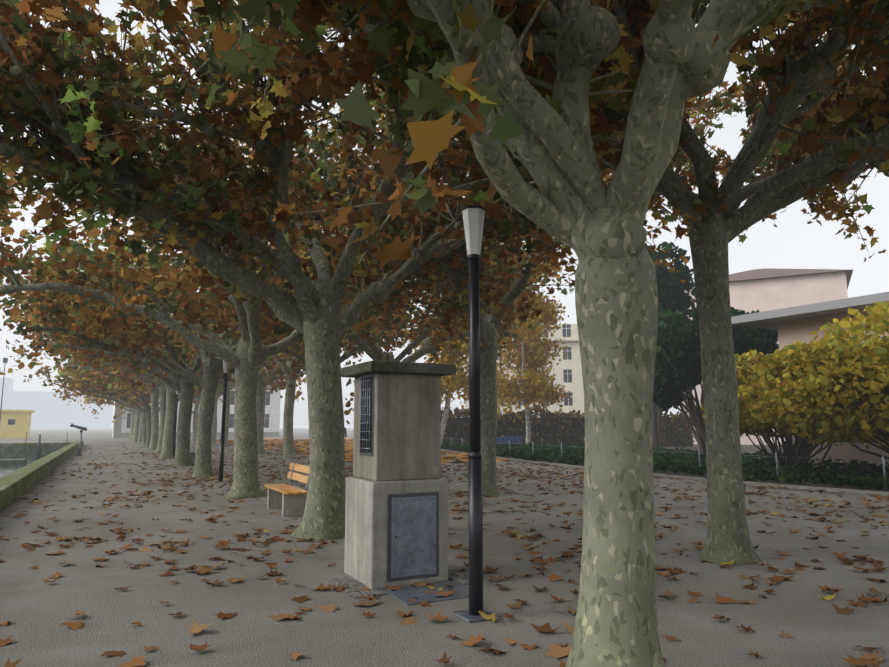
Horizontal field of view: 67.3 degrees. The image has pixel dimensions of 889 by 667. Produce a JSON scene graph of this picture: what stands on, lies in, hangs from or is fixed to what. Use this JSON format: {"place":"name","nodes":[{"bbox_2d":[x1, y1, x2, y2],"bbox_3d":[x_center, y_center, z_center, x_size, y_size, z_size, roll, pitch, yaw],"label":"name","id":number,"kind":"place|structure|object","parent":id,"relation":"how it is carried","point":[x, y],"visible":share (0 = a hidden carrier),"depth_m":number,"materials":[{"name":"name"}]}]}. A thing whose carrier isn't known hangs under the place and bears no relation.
{"place":"outdoors","nodes":[
{"label":"outdoors","id":0,"kind":"place"},
{"bbox_2d":[0,459,37,477],"bbox_3d":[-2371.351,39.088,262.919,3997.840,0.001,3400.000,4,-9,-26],"label":"water","id":1,"kind":"structure","parent":0,"point":[5,470],"depth_m":43.38,"materials":[{"name":"grey liquid"}]},
{"bbox_2d":[0,434,40,466],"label":"pontoon","id":2,"kind":"object","parent":1,"relation":"on","point":[13,462],"visible":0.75,"depth_m":45.93,"materials":[{"name":"grey metal"}]},
{"bbox_2d":[112,385,280,436],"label":"white house","id":3,"kind":"structure","parent":0,"point":[272,414],"depth_m":96.46,"materials":[{"name":"paint"}]},
{"bbox_2d":[113,403,279,437],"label":"building","id":4,"kind":"structure","parent":3,"relation":"attached to","point":[117,433],"depth_m":89.28,"materials":[{"name":"grey"}]},
{"bbox_2d":[0,426,888,666],"bbox_3d":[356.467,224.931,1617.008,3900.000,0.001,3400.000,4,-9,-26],"label":"ground","id":5,"kind":"structure","parent":0,"point":[35,610],"depth_m":6.89,"materials":[{"name":"grey concrete"}]},
{"bbox_2d":[0,410,34,438],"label":"yellow hut","id":6,"kind":"object","parent":5,"relation":"on","point":[15,424],"visible":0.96,"depth_m":83.98,"materials":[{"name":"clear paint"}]},
{"bbox_2d":[0,358,67,442],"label":"signal mast","id":7,"kind":"object","parent":5,"relation":"on","point":[5,360],"visible":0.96,"depth_m":80.44,"materials":[{"name":"grey metal"}]},
{"bbox_2d":[0,440,83,510],"bbox_3d":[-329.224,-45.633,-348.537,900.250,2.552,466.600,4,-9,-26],"label":"quay wall","id":8,"kind":"structure","parent":5,"relation":"on","point":[16,484],"depth_m":24.00,"materials":[{"name":"concrete"}]},
{"bbox_2d":[70,423,86,455],"bbox_3d":[-19.752,5.710,35.972,0.833,1.733,0.382,4,-9,-26],"label":"telescope","id":9,"kind":"object","parent":5,"relation":"on","point":[81,430],"visible":1,"depth_m":35.98,"materials":[{"name":"grey metal"}]},
{"bbox_2d":[70,396,130,436],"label":"plane tree","id":10,"kind":"object","parent":5,"relation":"on","point":[92,401],"depth_m":83.83,"materials":[{"name":"brown plant"}]},
{"bbox_2d":[63,365,150,444],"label":"plane tree","id":11,"kind":"object","parent":5,"relation":"on","point":[144,432],"depth_m":55.73,"materials":[{"name":"plant"}]},
{"bbox_2d":[44,335,177,449],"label":"plane tree","id":12,"kind":"object","parent":5,"relation":"on","point":[154,391],"depth_m":44.26,"materials":[{"name":"grey plant"}]},
{"bbox_2d":[63,375,159,439],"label":"plane tree","id":13,"kind":"object","parent":5,"relation":"on","point":[134,419],"depth_m":72.96,"materials":[{"name":"plant"}]},
{"bbox_2d":[83,387,148,441],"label":"plane tree","id":14,"kind":"object","parent":5,"relation":"on","point":[136,428],"depth_m":66.96,"materials":[{"name":"grey plant"}]},
{"bbox_2d":[102,399,134,438],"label":"plane tree","id":15,"kind":"object","parent":5,"relation":"on","point":[132,418],"depth_m":78.66,"materials":[{"name":"grey plant"}]},
{"bbox_2d":[23,356,220,446],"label":"plane tree","id":16,"kind":"object","parent":5,"relation":"on","point":[82,385],"depth_m":48.54,"materials":[{"name":"brown plant"}]},
{"bbox_2d":[1,245,274,465],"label":"plane tree","id":17,"kind":"object","parent":5,"relation":"on","point":[182,456],"depth_m":26.97,"materials":[{"name":"plant"}]},
{"bbox_2d":[0,378,280,427],"bbox_3d":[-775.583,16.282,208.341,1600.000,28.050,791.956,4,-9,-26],"label":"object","id":18,"kind":"object","parent":5,"relation":"on","point":[51,410],"visible":0.54,"depth_m":404.64,"materials":[{"name":"grey"}]},
{"bbox_2d":[22,311,269,458],"bbox_3d":[-14.608,1.753,34.028,11.933,9.063,9.464,4,-9,-26],"label":"plane tree","id":19,"kind":"object","parent":5,"relation":"on","point":[167,444],"depth_m":33.16,"materials":[{"name":"plant"}]},
{"bbox_2d":[117,389,178,442],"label":"plane tree","id":20,"kind":"object","parent":5,"relation":"on","point":[140,434],"depth_m":61.50,"materials":[{"name":"grey plant"}]},
{"bbox_2d":[35,323,270,453],"bbox_3d":[-16.492,2.530,38.381,13.126,8.732,11.078,4,-9,-26],"label":"plane tree","id":21,"kind":"object","parent":5,"relation":"on","point":[162,393],"depth_m":38.63,"materials":[{"name":"plant"}]},
{"bbox_2d":[0,244,309,477],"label":"plane tree","id":22,"kind":"object","parent":5,"relation":"on","point":[130,337],"depth_m":20.71,"materials":[{"name":"plant"}]},
{"bbox_2d":[173,391,178,456],"bbox_3d":[-13.315,4.362,33.075,0.300,3.608,0.300,4,-9,-26],"label":"lamp post","id":23,"kind":"object","parent":5,"relation":"on","point":[174,436],"visible":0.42,"depth_m":33.01,"materials":[{"name":"black metal"}]},
{"bbox_2d":[190,442,195,462],"bbox_3d":[-11.080,5.222,29.265,0.546,0.866,1.900,4,-9,-26],"label":"dark bench","id":24,"kind":"object","parent":5,"relation":"on","point":[192,454],"visible":0.31,"depth_m":28.65,"materials":[{"name":"grey"}]},
{"bbox_2d":[191,386,234,441],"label":"plane tree","id":25,"kind":"object","parent":5,"relation":"on","point":[196,408],"depth_m":67.76,"materials":[{"name":"grey plant"}]},
{"bbox_2d":[179,359,266,446],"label":"plane tree","id":26,"kind":"object","parent":5,"relation":"on","point":[227,415],"depth_m":50.43,"materials":[{"name":"grey plant"}]},
{"bbox_2d":[218,360,228,481],"bbox_3d":[-6.461,2.490,19.525,0.300,3.608,0.300,4,-9,-26],"label":"lamp post","id":27,"kind":"object","parent":5,"relation":"on","point":[222,436],"visible":0.92,"depth_m":19.46,"materials":[{"name":"black metal"}]},
{"bbox_2d":[0,118,457,497],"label":"plane tree","id":28,"kind":"object","parent":5,"relation":"on","point":[111,263],"depth_m":15.29,"materials":[{"name":"brown plant"}]},
{"bbox_2d":[211,367,267,444],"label":"plane tree","id":29,"kind":"object","parent":5,"relation":"on","point":[214,432],"depth_m":56.15,"materials":[{"name":"grey plant"}]},
{"bbox_2d":[190,352,306,400],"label":"plane tree","id":30,"kind":"object","parent":5,"relation":"on","point":[275,385],"depth_m":44.75,"materials":[{"name":"plant"}]},
{"bbox_2d":[195,349,354,453],"bbox_3d":[-10.135,2.359,38.741,9.573,9.219,9.392,4,-9,-26],"label":"plane tree","id":31,"kind":"object","parent":5,"relation":"on","point":[261,386],"depth_m":38.80,"materials":[{"name":"grey plant"}]},
{"bbox_2d":[264,463,309,516],"bbox_3d":[-2.926,2.919,12.593,0.546,0.866,1.900,4,-9,-26],"label":"orange bench","id":32,"kind":"object","parent":5,"relation":"on","point":[289,500],"visible":0.81,"depth_m":12.33,"materials":[{"name":"brown wood"}]},
{"bbox_2d":[192,285,386,458],"bbox_3d":[-7.873,1.594,33.622,9.661,9.322,11.272,4,-9,-26],"label":"plane tree","id":33,"kind":"object","parent":5,"relation":"on","point":[288,445],"depth_m":33.14,"materials":[{"name":"grey plant"}]},
{"bbox_2d":[0,0,595,539],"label":"plane tree","id":34,"kind":"object","parent":5,"relation":"on","point":[84,186],"depth_m":8.51,"materials":[{"name":"brown plant"}]},
{"bbox_2d":[201,275,432,399],"bbox_3d":[-5.238,0.754,28.209,10.810,9.447,9.255,4,-9,-26],"label":"plane tree","id":35,"kind":"object","parent":5,"relation":"on","point":[392,331],"depth_m":27.53,"materials":[{"name":"brown plant"}]},
{"bbox_2d":[216,438,506,462],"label":"leaf carpet","id":36,"kind":"object","parent":5,"relation":"on","point":[298,445],"visible":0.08,"depth_m":44.87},
{"bbox_2d":[341,361,455,588],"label":"stone pillar","id":37,"kind":"structure","parent":5,"relation":"on","point":[396,519],"depth_m":6.94,"materials":[{"name":"concrete"}]},
{"bbox_2d":[330,568,468,604],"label":"paving slab","id":38,"kind":"structure","parent":5,"relation":"on","point":[404,594],"depth_m":6.49,"materials":[{"name":"grey stone"}]},
{"bbox_2d":[262,155,574,423],"bbox_3d":[-1.466,0.037,22.559,10.070,9.386,9.866,4,-9,-26],"label":"plane tree","id":39,"kind":"object","parent":5,"relation":"on","point":[505,325],"depth_m":21.80,"materials":[{"name":"brown plant"}]},
{"bbox_2d":[0,440,888,666],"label":"fallen leaves","id":40,"kind":"object","parent":5,"relation":"on","point":[559,650],"visible":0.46,"depth_m":8.56,"materials":[{"name":"brown plant"}]},
{"bbox_2d":[0,0,888,666],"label":"plane tree","id":41,"kind":"object","parent":5,"relation":"on","point":[586,214],"depth_m":4.11,"materials":[{"name":"plant"}]},
{"bbox_2d":[414,307,503,444],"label":"birch","id":42,"kind":"object","parent":5,"relation":"on","point":[459,382],"depth_m":41.95,"materials":[{"name":"yellow plant"}]},
{"bbox_2d":[452,205,499,622],"bbox_3d":[0.268,0.611,5.912,0.300,3.608,0.300,4,-9,-26],"label":"lamp post","id":43,"kind":"object","parent":5,"relation":"on","point":[473,218],"visible":1,"depth_m":5.84,"materials":[{"name":"black metal"}]},
{"bbox_2d":[465,324,583,417],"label":"cream house","id":44,"kind":"structure","parent":5,"relation":"on","point":[568,368],"depth_m":87.51,"materials":[{"name":"paint"}]},
{"bbox_2d":[303,75,764,495],"bbox_3d":[0.981,-0.761,16.205,10.078,9.196,10.834,4,-9,-26],"label":"plane tree","id":45,"kind":"object","parent":5,"relation":"on","point":[490,258],"depth_m":15.35,"materials":[{"name":"brown plant"}]},
{"bbox_2d":[496,264,573,443],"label":"birch","id":46,"kind":"object","parent":5,"relation":"on","point":[535,386],"depth_m":46.64,"materials":[{"name":"plant"}]},
{"bbox_2d":[441,405,693,446],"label":"beech hedge","id":47,"kind":"object","parent":5,"relation":"on","point":[546,414],"depth_m":50.06,"materials":[{"name":"plant"}]},
{"bbox_2d":[320,0,888,564],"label":"plane tree","id":48,"kind":"object","parent":5,"relation":"on","point":[728,530],"depth_m":8.16,"materials":[{"name":"plant"}]},
{"bbox_2d":[441,441,888,489],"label":"ivy cover","id":49,"kind":"object","parent":5,"relation":"on","point":[765,468],"visible":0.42,"depth_m":22.30,"materials":[{"name":"green plant"}]},
{"bbox_2d":[441,437,888,495],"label":"planted bed","id":50,"kind":"object","parent":5,"relation":"on","point":[751,449],"visible":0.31,"depth_m":19.61,"materials":[{"name":"green plant"}]},
{"bbox_2d":[496,437,521,443],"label":"blue bench","id":51,"kind":"object","parent":50,"relation":"on","point":[509,438],"visible":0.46,"depth_m":45.52,"materials":[{"name":"blue"}]},
{"bbox_2d":[447,438,880,460],"bbox_3d":[3.732,5.846,36.320,3.394,0.008,58.862,2,-8,-17],"label":"fence","id":52,"kind":"object","parent":50,"relation":"on","point":[705,453],"visible":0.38,"depth_m":18.31,"materials":[{"name":"metal"}]},
{"bbox_2d":[653,307,778,452],"bbox_3d":[12.291,2.288,31.596,6.587,7.437,6.042,4,-9,-26],"label":"evergreen","id":53,"kind":"object","parent":50,"relation":"on","point":[682,349],"depth_m":30.56,"materials":[{"name":"green plant"}]},
{"bbox_2d":[731,292,888,469],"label":"pavilion","id":54,"kind":"structure","parent":50,"relation":"on","point":[791,325],"depth_m":24.85,"materials":[{"name":"white paint"}]},
{"bbox_2d":[737,300,888,459],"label":"hazel bush","id":55,"kind":"object","parent":50,"relation":"on","point":[842,368],"depth_m":18.27,"materials":[{"name":"plant"}]},
{"bbox_2d":[0,0,888,425],"label":"sky","id":56,"kind":"structure","parent":0,"point":[794,243],"materials":[{"name":"white"}]},
{"bbox_2d":[645,241,698,449],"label":"evergreen","id":57,"kind":"object","parent":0,"point":[675,297],"depth_m":41.66,"materials":[{"name":"green plant"}]},
{"bbox_2d":[682,268,852,444],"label":"pink house","id":58,"kind":"structure","parent":0,"point":[764,289],"depth_m":55.41,"materials":[{"name":"paint"}]},
{"bbox_2d":[701,349,874,468],"bbox_3d":[11.786,2.706,23.315,3.850,4.308,6.404,4,-9,-26],"label":"hazel bush","id":59,"kind":"object","parent":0,"point":[792,452],"depth_m":23.11,"materials":[{"name":"plant"}]}
]}

